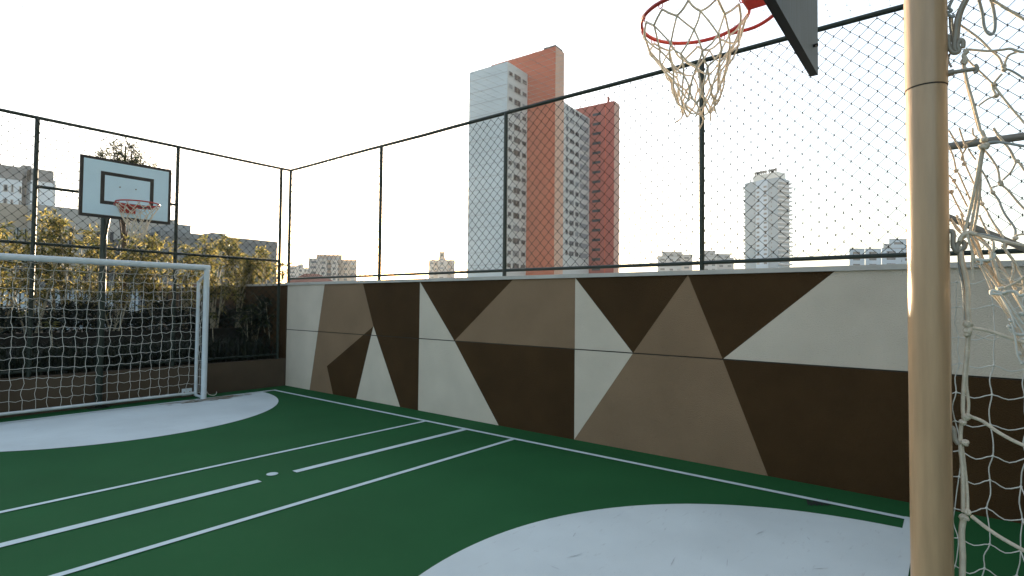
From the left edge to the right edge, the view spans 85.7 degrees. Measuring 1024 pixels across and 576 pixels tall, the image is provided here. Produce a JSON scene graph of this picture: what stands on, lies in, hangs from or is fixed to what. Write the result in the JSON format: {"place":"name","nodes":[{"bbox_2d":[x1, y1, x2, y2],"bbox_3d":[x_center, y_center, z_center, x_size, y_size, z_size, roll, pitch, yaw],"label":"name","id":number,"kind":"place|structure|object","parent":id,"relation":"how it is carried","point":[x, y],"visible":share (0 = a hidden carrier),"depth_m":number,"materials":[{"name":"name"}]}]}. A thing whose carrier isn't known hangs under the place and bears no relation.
{"place":"outdoors","nodes":[
{"label":"outdoors","id":0,"kind":"place"},
{"bbox_2d":[0,203,27,305],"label":"building","id":1,"kind":"structure","parent":0,"point":[6,211],"depth_m":60.26,"materials":[{"name":"grey concrete"}]},
{"bbox_2d":[1,227,9,239],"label":"window","id":2,"kind":"structure","parent":1,"relation":"in","point":[6,228],"depth_m":59.77,"materials":[{"name":"grey glass"}]},
{"bbox_2d":[15,227,19,240],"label":"window","id":3,"kind":"structure","parent":1,"relation":"in","point":[16,230],"depth_m":60.45,"materials":[{"name":"grey glass"}]},
{"bbox_2d":[0,165,55,205],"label":"apartment block","id":4,"kind":"structure","parent":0,"point":[10,190],"depth_m":115.36,"materials":[{"name":"white concrete"}]},
{"bbox_2d":[3,184,7,191],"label":"window","id":5,"kind":"structure","parent":4,"relation":"in","point":[5,185],"depth_m":112.02,"materials":[{"name":"grey glass"}]},
{"bbox_2d":[1,278,137,329],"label":"house","id":6,"kind":"structure","parent":0,"point":[49,301],"depth_m":25.83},
{"bbox_2d":[39,300,51,315],"bbox_3d":[-21.010,1.004,24.877,0.020,1.020,0.570,-1,-2,38],"label":"window","id":7,"kind":"structure","parent":6,"relation":"in","point":[49,301],"depth_m":24.94,"materials":[{"name":"grey glass"}]},
{"bbox_2d":[25,204,173,279],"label":"building","id":8,"kind":"structure","parent":0,"point":[70,215],"depth_m":63.11,"materials":[{"name":"grey concrete"}]},
{"bbox_2d":[151,284,196,324],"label":"house","id":9,"kind":"structure","parent":0,"point":[165,286],"depth_m":34.62,"materials":[{"name":"red ceramic"}]},
{"bbox_2d":[107,224,277,327],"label":"office building","id":10,"kind":"structure","parent":0,"point":[189,234],"depth_m":59.68,"materials":[{"name":"grey concrete"}]},
{"bbox_2d":[290,264,307,280],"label":"apartment block","id":11,"kind":"structure","parent":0,"point":[299,271],"depth_m":420.68,"materials":[{"name":"white concrete"}]},
{"bbox_2d":[290,274,331,282],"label":"house","id":12,"kind":"structure","parent":0,"point":[312,280],"depth_m":62.09,"materials":[{"name":"red concrete"}]},
{"bbox_2d":[308,255,356,280],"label":"apartment block","id":13,"kind":"structure","parent":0,"point":[314,260],"depth_m":302.38,"materials":[{"name":"beige concrete"}]},
{"bbox_2d":[429,252,454,277],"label":"apartment block","id":14,"kind":"structure","parent":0,"point":[442,267],"depth_m":330.58,"materials":[{"name":"beige concrete"}]},
{"bbox_2d":[0,385,1023,575],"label":"court floor","id":15,"kind":"structure","parent":0,"point":[418,522],"depth_m":4.34,"materials":[{"name":"green rubber"}]},
{"bbox_2d":[0,253,216,415],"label":"football goal","id":16,"kind":"object","parent":15,"relation":"on","point":[108,262],"visible":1,"depth_m":7.81,"materials":[{"name":"white metal"}]},
{"bbox_2d":[78,154,171,408],"bbox_3d":[-5.228,0.001,7.278,1.498,3.320,0.945,0,-2,13],"label":"basketball hoop","id":17,"kind":"object","parent":15,"relation":"on","point":[109,189],"visible":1,"depth_m":7.27,"materials":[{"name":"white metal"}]},
{"bbox_2d":[0,392,277,451],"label":"penalty area","id":18,"kind":"object","parent":15,"relation":"on","point":[149,421],"visible":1,"depth_m":6.73,"materials":[{"name":"white paint"}]},
{"bbox_2d":[1,390,272,422],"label":"goal line","id":19,"kind":"object","parent":18,"relation":"on","point":[123,408],"visible":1,"depth_m":7.57,"materials":[{"name":"white paint"}]},
{"bbox_2d":[158,393,251,404],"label":"floor dirt","id":20,"kind":"structure","parent":18,"relation":"on","point":[211,397],"depth_m":8.45,"materials":[{"name":"brown soil"}]},
{"bbox_2d":[0,421,425,512],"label":"court line","id":21,"kind":"object","parent":15,"relation":"on","point":[192,470],"visible":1,"depth_m":4.81,"materials":[{"name":"white paint"}]},
{"bbox_2d":[0,429,464,546],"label":"halfway line","id":22,"kind":"object","parent":15,"relation":"on","point":[23,539],"visible":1,"depth_m":4.11,"materials":[{"name":"white paint"}]},
{"bbox_2d":[49,439,514,575],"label":"court line","id":23,"kind":"object","parent":15,"relation":"on","point":[199,532],"visible":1,"depth_m":3.79,"materials":[{"name":"white paint"}]},
{"bbox_2d":[34,404,822,568],"bbox_3d":[-2.022,1.616,4.853,8.749,0.001,3.643,-1,-2,38],"label":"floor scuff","id":24,"kind":"object","parent":15,"relation":"on","point":[574,534],"visible":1,"depth_m":3.29,"materials":[{"name":"grey"}]},
{"bbox_2d":[274,390,904,518],"bbox_3d":[-0.596,1.681,6.622,8.800,0.001,0.056,-1,-2,38],"label":"touch line","id":25,"kind":"object","parent":15,"relation":"on","point":[839,504],"visible":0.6,"depth_m":5.12,"materials":[{"name":"white paint"}]},
{"bbox_2d":[419,504,909,575],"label":"penalty area","id":26,"kind":"object","parent":15,"relation":"on","point":[691,539],"visible":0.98,"depth_m":3.44,"materials":[{"name":"white paint"}]},
{"bbox_2d":[892,516,909,575],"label":"goal line","id":27,"kind":"object","parent":26,"relation":"on","point":[902,564],"visible":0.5,"depth_m":3.35,"materials":[{"name":"white paint"}]},
{"bbox_2d":[639,0,817,128],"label":"basketball hoop","id":28,"kind":"object","parent":15,"relation":"on","point":[797,21],"visible":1,"depth_m":2.46,"materials":[{"name":"beige fabric"}]},
{"bbox_2d":[806,499,829,505],"bbox_3d":[2.351,1.642,4.239,0.238,0.002,0.160,1,-2,-2],"label":"floor scrawl","id":29,"kind":"object","parent":15,"relation":"on","point":[813,502],"visible":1,"depth_m":4.20,"materials":[{"name":"grey paint"}]},
{"bbox_2d":[903,0,1023,575],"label":"football goal","id":30,"kind":"object","parent":15,"relation":"on","point":[928,47],"visible":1,"depth_m":1.05,"materials":[{"name":"beige metal"}]},
{"bbox_2d":[0,0,1023,282],"label":"sky","id":31,"kind":"structure","parent":0,"point":[84,22],"materials":[{"name":"white"}]},
{"bbox_2d":[467,45,563,276],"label":"apartment tower","id":32,"kind":"structure","parent":0,"point":[516,65],"depth_m":120.55,"materials":[{"name":"white concrete"}]},
{"bbox_2d":[512,263,518,268],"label":"window","id":33,"kind":"structure","parent":32,"relation":"in","point":[513,264],"depth_m":118.73,"materials":[{"name":"grey glass"}]},
{"bbox_2d":[513,225,518,231],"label":"window","id":34,"kind":"structure","parent":32,"relation":"in","point":[516,229],"depth_m":119.20,"materials":[{"name":"grey glass"}]},
{"bbox_2d":[513,237,518,244],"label":"window","id":35,"kind":"structure","parent":32,"relation":"in","point":[515,240],"depth_m":119.45,"materials":[{"name":"grey glass"}]},
{"bbox_2d":[513,250,518,256],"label":"window","id":36,"kind":"structure","parent":32,"relation":"in","point":[514,253],"depth_m":119.10,"materials":[{"name":"grey glass"}]},
{"bbox_2d":[513,162,519,169],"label":"window","id":37,"kind":"structure","parent":32,"relation":"in","point":[514,163],"depth_m":119.69,"materials":[{"name":"grey glass"}]},
{"bbox_2d":[513,174,519,181],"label":"window","id":38,"kind":"structure","parent":32,"relation":"in","point":[516,179],"depth_m":119.64,"materials":[{"name":"grey glass"}]},
{"bbox_2d":[513,187,519,194],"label":"window","id":39,"kind":"structure","parent":32,"relation":"in","point":[516,190],"depth_m":119.61,"materials":[{"name":"grey glass"}]},
{"bbox_2d":[513,200,519,206],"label":"window","id":40,"kind":"structure","parent":32,"relation":"in","point":[514,201],"depth_m":119.60,"materials":[{"name":"grey glass"}]},
{"bbox_2d":[513,212,519,219],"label":"window","id":41,"kind":"structure","parent":32,"relation":"in","point":[518,215],"depth_m":119.54,"materials":[{"name":"grey glass"}]},
{"bbox_2d":[514,124,519,131],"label":"window","id":42,"kind":"structure","parent":32,"relation":"in","point":[515,126],"depth_m":119.98,"materials":[{"name":"grey glass"}]},
{"bbox_2d":[514,136,519,144],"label":"window","id":43,"kind":"structure","parent":32,"relation":"in","point":[516,140],"depth_m":119.80,"materials":[{"name":"grey glass"}]},
{"bbox_2d":[514,149,519,156],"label":"window","id":44,"kind":"structure","parent":32,"relation":"in","point":[516,152],"depth_m":119.74,"materials":[{"name":"grey glass"}]},
{"bbox_2d":[514,73,520,82],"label":"window","id":45,"kind":"structure","parent":32,"relation":"in","point":[518,77],"depth_m":120.30,"materials":[{"name":"grey glass"}]},
{"bbox_2d":[514,86,520,94],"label":"window","id":46,"kind":"structure","parent":32,"relation":"in","point":[516,89],"depth_m":120.27,"materials":[{"name":"grey glass"}]},
{"bbox_2d":[514,98,520,106],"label":"window","id":47,"kind":"structure","parent":32,"relation":"in","point":[518,103],"depth_m":120.24,"materials":[{"name":"grey glass"}]},
{"bbox_2d":[514,112,520,120],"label":"window","id":48,"kind":"structure","parent":32,"relation":"in","point":[516,114],"depth_m":120.18,"materials":[{"name":"grey glass"}]},
{"bbox_2d":[563,96,619,273],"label":"apartment tower","id":49,"kind":"structure","parent":0,"point":[578,228],"depth_m":153.55,"materials":[{"name":"concrete"}]},
{"bbox_2d":[658,252,691,270],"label":"apartment block","id":50,"kind":"structure","parent":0,"point":[674,256],"depth_m":332.89,"materials":[{"name":"white concrete"}]},
{"bbox_2d":[705,251,733,269],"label":"apartment block","id":51,"kind":"structure","parent":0,"point":[710,255],"depth_m":331.70,"materials":[{"name":"white concrete"}]},
{"bbox_2d":[743,168,792,268],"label":"apartment tower","id":52,"kind":"structure","parent":0,"point":[759,219],"depth_m":360.88,"materials":[{"name":"concrete"}]},
{"bbox_2d":[849,239,906,264],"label":"apartment block","id":53,"kind":"structure","parent":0,"point":[897,246],"depth_m":261.62,"materials":[{"name":"white concrete"}]},
{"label":"terrace slab","id":54,"kind":"structure","parent":0,"visible":0},
{"bbox_2d":[0,327,285,417],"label":"planter","id":55,"kind":"object","parent":54,"relation":"on","point":[230,376],"visible":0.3,"depth_m":8.32,"materials":[{"name":"concrete"}]},
{"bbox_2d":[0,219,45,333],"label":"shrub","id":56,"kind":"object","parent":55,"relation":"on","point":[5,285],"visible":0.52,"depth_m":8.34,"materials":[{"name":"green plant"}]},
{"bbox_2d":[0,235,78,332],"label":"shrub","id":57,"kind":"object","parent":55,"relation":"on","point":[37,291],"visible":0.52,"depth_m":8.46,"materials":[{"name":"green plant"}]},
{"bbox_2d":[42,319,60,345],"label":"rosette plant","id":58,"kind":"object","parent":55,"relation":"on","point":[54,323],"visible":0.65,"depth_m":8.15,"materials":[{"name":"green plant"}]},
{"bbox_2d":[24,207,86,331],"bbox_3d":[-7.380,-0.269,8.967,0.708,2.061,0.877,-1,-2,38],"label":"shrub","id":59,"kind":"object","parent":55,"relation":"on","point":[59,231],"visible":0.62,"depth_m":8.95,"materials":[{"name":"green plant"}]},
{"bbox_2d":[59,223,121,331],"bbox_3d":[-7.319,-0.182,9.559,0.885,1.924,0.750,1,-2,-3],"label":"shrub","id":60,"kind":"object","parent":55,"relation":"on","point":[84,282],"visible":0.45,"depth_m":9.51,"materials":[{"name":"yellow plant"}]},
{"bbox_2d":[1,267,214,324],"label":"metal railing","id":61,"kind":"object","parent":55,"relation":"on","point":[111,272],"visible":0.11,"depth_m":10.11,"materials":[{"name":"metal"}]},
{"bbox_2d":[83,233,157,330],"bbox_3d":[-6.621,-0.093,9.322,0.929,1.750,0.877,0,-2,9],"label":"shrub","id":62,"kind":"object","parent":55,"relation":"on","point":[131,272],"visible":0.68,"depth_m":9.29,"materials":[{"name":"green plant"}]},
{"bbox_2d":[0,297,241,333],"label":"hedge","id":63,"kind":"object","parent":55,"relation":"on","point":[136,317],"visible":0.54,"depth_m":9.32,"materials":[{"name":"green plant"}]},
{"bbox_2d":[93,136,158,310],"bbox_3d":[-7.155,-0.983,10.157,1.081,3.564,0.911,2,-2,-33],"label":"tree","id":64,"kind":"object","parent":55,"relation":"on","point":[115,153],"visible":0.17,"depth_m":10.07,"materials":[{"name":"green plant"}]},
{"bbox_2d":[0,330,281,378],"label":"strap grass","id":65,"kind":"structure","parent":55,"relation":"on","point":[226,345],"depth_m":8.39,"materials":[{"name":"green plant"}]},
{"bbox_2d":[0,108,289,376],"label":"chain link fence","id":66,"kind":"object","parent":55,"relation":"on","point":[33,243],"visible":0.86,"depth_m":8.16,"materials":[{"name":"black metal"}]},
{"bbox_2d":[124,232,178,329],"bbox_3d":[-6.475,-0.117,9.905,0.881,1.833,0.943,-1,-2,38],"label":"shrub","id":67,"kind":"object","parent":55,"relation":"on","point":[149,280],"visible":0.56,"depth_m":9.93,"materials":[{"name":"green plant"}]},
{"bbox_2d":[163,241,204,328],"bbox_3d":[-6.070,-0.015,10.340,0.792,1.663,0.979,0,-2,5],"label":"shrub","id":68,"kind":"object","parent":55,"relation":"on","point":[179,280],"visible":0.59,"depth_m":10.23,"materials":[{"name":"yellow plant"}]},
{"bbox_2d":[209,311,217,337],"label":"rosette plant","id":69,"kind":"object","parent":55,"relation":"on","point":[214,316],"visible":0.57,"depth_m":9.92,"materials":[{"name":"green plant"}]},
{"bbox_2d":[192,231,249,327],"bbox_3d":[-5.597,-0.177,10.425,1.010,2.001,1.044,1,-2,-4],"label":"shrub","id":70,"kind":"object","parent":55,"relation":"on","point":[230,263],"visible":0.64,"depth_m":10.46,"materials":[{"name":"green plant"}]},
{"bbox_2d":[222,241,267,327],"bbox_3d":[-5.320,-0.028,10.934,0.825,1.739,0.862,-1,-2,38],"label":"shrub","id":71,"kind":"object","parent":55,"relation":"on","point":[238,294],"visible":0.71,"depth_m":10.82,"materials":[{"name":"green plant"}]},
{"bbox_2d":[226,302,267,343],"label":"shrub","id":72,"kind":"object","parent":55,"relation":"on","point":[254,324],"visible":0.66,"depth_m":10.36,"materials":[{"name":"green plant"}]},
{"bbox_2d":[239,315,254,354],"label":"rosette plant","id":73,"kind":"object","parent":55,"relation":"on","point":[243,318],"visible":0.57,"depth_m":10.32,"materials":[{"name":"green plant"}]},
{"bbox_2d":[248,291,274,358],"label":"shrub","id":74,"kind":"object","parent":55,"relation":"on","point":[262,306],"visible":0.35,"depth_m":10.23,"materials":[{"name":"green plant"}]},
{"bbox_2d":[238,246,292,283],"bbox_3d":[-5.035,-0.001,11.218,1.098,1.708,0.765,2,-2,-32],"label":"shrub","id":75,"kind":"object","parent":55,"relation":"in","point":[259,273],"visible":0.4,"depth_m":11.21,"materials":[{"name":"green plant"}]},
{"bbox_2d":[161,283,287,383],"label":"boundary wall","id":76,"kind":"structure","parent":54,"relation":"on","point":[283,318],"depth_m":10.35,"materials":[{"name":"brown paint"}]},
{"bbox_2d":[285,260,1023,523],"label":"mural wall","id":77,"kind":"structure","parent":54,"relation":"on","point":[798,374],"depth_m":5.34,"materials":[{"name":"brown paint"}]},
{"bbox_2d":[287,0,1023,282],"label":"chain link fence","id":78,"kind":"object","parent":77,"relation":"on","point":[702,262],"visible":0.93,"depth_m":5.75,"materials":[{"name":"black metal"}]}
]}

